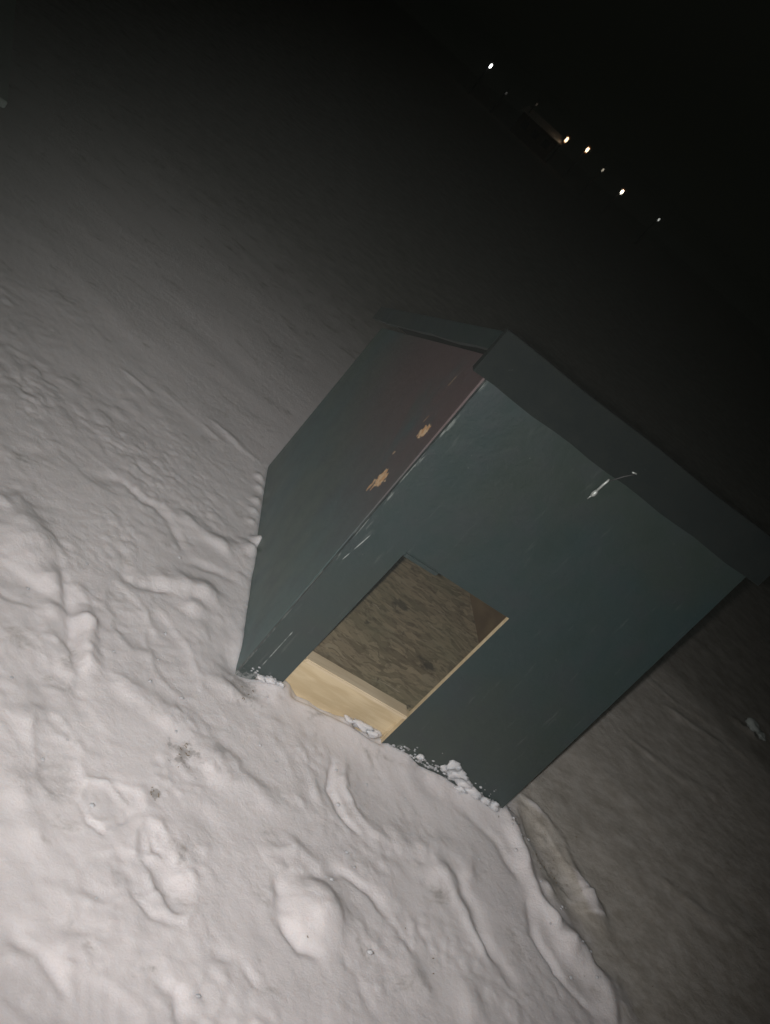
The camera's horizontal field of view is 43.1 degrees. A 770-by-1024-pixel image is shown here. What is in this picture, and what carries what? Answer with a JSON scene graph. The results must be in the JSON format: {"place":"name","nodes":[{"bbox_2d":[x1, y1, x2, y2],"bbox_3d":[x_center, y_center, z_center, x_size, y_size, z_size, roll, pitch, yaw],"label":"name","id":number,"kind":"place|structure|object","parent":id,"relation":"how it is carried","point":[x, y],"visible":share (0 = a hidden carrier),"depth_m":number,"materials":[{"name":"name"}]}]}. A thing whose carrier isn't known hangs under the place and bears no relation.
{"place":"outdoors","nodes":[
{"label":"outdoors","id":0,"kind":"place"},
{"bbox_2d":[0,0,769,1023],"bbox_3d":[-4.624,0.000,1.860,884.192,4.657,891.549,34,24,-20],"label":"snow ground","id":1,"kind":"structure","parent":0,"point":[228,228],"depth_m":2.92,"materials":[{"name":"white snow"}]},
{"bbox_2d":[0,0,15,107],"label":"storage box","id":2,"kind":"object","parent":1,"relation":"on","point":[7,13],"visible":1,"depth_m":3.49,"materials":[{"name":"grey"}]},
{"bbox_2d":[11,421,615,1000],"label":"snow crumbs","id":3,"kind":"object","parent":1,"relation":"on","point":[369,951],"visible":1,"depth_m":2.06,"materials":[{"name":"white snow"}]},
{"bbox_2d":[454,785,500,811],"bbox_3d":[0.237,0.727,2.490,0.153,0.038,0.027,34,24,-20],"label":"snow clump","id":4,"kind":"object","parent":1,"relation":"on","point":[474,792],"visible":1,"depth_m":2.48,"materials":[{"name":"white snow"}]},
{"bbox_2d":[468,61,494,93],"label":"street lamp","id":5,"kind":"object","parent":1,"relation":"on","point":[491,64],"visible":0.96,"depth_m":109.56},
{"bbox_2d":[489,88,509,112],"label":"street lamp","id":6,"kind":"object","parent":1,"relation":"on","point":[505,93],"visible":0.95,"depth_m":110.39,"materials":[{"name":"black metal"}]},
{"bbox_2d":[235,307,769,807],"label":"dog kennel","id":7,"kind":"object","parent":1,"relation":"on","point":[505,567],"visible":0.91,"depth_m":2.26,"materials":[{"name":"green paint"}]},
{"bbox_2d":[256,673,284,687],"bbox_3d":[-0.266,0.394,2.271,0.073,0.025,0.020,31,25,-25],"label":"snow clump","id":8,"kind":"object","parent":7,"relation":"attached to","point":[267,679],"visible":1,"depth_m":2.26,"materials":[{"name":"white snow"}]},
{"bbox_2d":[344,715,381,738],"bbox_3d":[-0.054,0.522,2.363,0.118,0.029,0.023,34,24,-20],"label":"snow clump","id":9,"kind":"object","parent":7,"relation":"attached to","point":[369,730],"visible":1,"depth_m":2.36,"materials":[{"name":"white snow"}]},
{"bbox_2d":[250,666,494,800],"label":"snow crumbs","id":10,"kind":"object","parent":7,"relation":"on","point":[414,757],"visible":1,"depth_m":2.42,"materials":[{"name":"white snow"}]},
{"bbox_2d":[416,754,423,760],"bbox_3d":[0.089,0.609,2.415,0.026,0.023,0.015,34,24,-20],"label":"snow clump","id":11,"kind":"object","parent":7,"relation":"attached to","point":[419,757],"visible":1,"depth_m":2.41,"materials":[{"name":"white snow"}]},
{"bbox_2d":[440,760,471,788],"bbox_3d":[0.187,0.661,2.452,0.115,0.058,0.022,34,24,-20],"label":"snow clump","id":12,"kind":"object","parent":7,"relation":"attached to","point":[455,771],"visible":1,"depth_m":2.44,"materials":[{"name":"white snow"}]},
{"bbox_2d":[510,106,562,160],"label":"farm building","id":13,"kind":"structure","parent":1,"relation":"on","point":[538,135],"depth_m":110.88,"materials":[{"name":"black"}]},
{"bbox_2d":[520,120,529,130],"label":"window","id":14,"kind":"structure","parent":13,"relation":"in","point":[524,124],"depth_m":110.53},
{"bbox_2d":[530,129,540,139],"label":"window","id":15,"kind":"structure","parent":13,"relation":"in","point":[535,133],"depth_m":110.72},
{"bbox_2d":[541,139,550,148],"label":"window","id":16,"kind":"structure","parent":13,"relation":"in","point":[546,143],"depth_m":110.93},
{"bbox_2d":[545,135,570,162],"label":"street lamp","id":17,"kind":"object","parent":1,"relation":"on","point":[566,138],"visible":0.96,"depth_m":111.25,"materials":[{"name":"black metal"}]},
{"bbox_2d":[561,145,590,177],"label":"street lamp","id":18,"kind":"object","parent":1,"relation":"on","point":[586,149],"visible":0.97,"depth_m":111.35,"materials":[{"name":"black metal"}]},
{"bbox_2d":[579,165,606,194],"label":"street lamp","id":19,"kind":"object","parent":1,"relation":"on","point":[602,169],"visible":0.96,"depth_m":111.77,"materials":[{"name":"black metal"}]},
{"bbox_2d":[600,187,625,213],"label":"street lamp","id":20,"kind":"object","parent":1,"relation":"on","point":[622,190],"visible":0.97,"depth_m":111.86,"materials":[{"name":"black metal"}]},
{"bbox_2d":[634,215,662,243],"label":"street lamp","id":21,"kind":"object","parent":1,"relation":"on","point":[648,229],"visible":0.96,"depth_m":112.00,"materials":[{"name":"black metal"}]},
{"bbox_2d":[745,717,765,740],"bbox_3d":[1.657,0.965,4.340,0.128,0.044,0.074,46,23,10],"label":"snow clump","id":22,"kind":"object","parent":1,"relation":"on","point":[752,724],"visible":1,"depth_m":4.32,"materials":[{"name":"white snow"}]},
{"bbox_2d":[150,678,678,986],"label":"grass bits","id":23,"kind":"object","parent":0,"point":[405,927],"depth_m":2.18,"materials":[{"name":"brown plant"}]},
{"bbox_2d":[394,0,769,337],"label":"sky","id":24,"kind":"structure","parent":0,"point":[671,96],"materials":[{"name":"black"}]}
]}

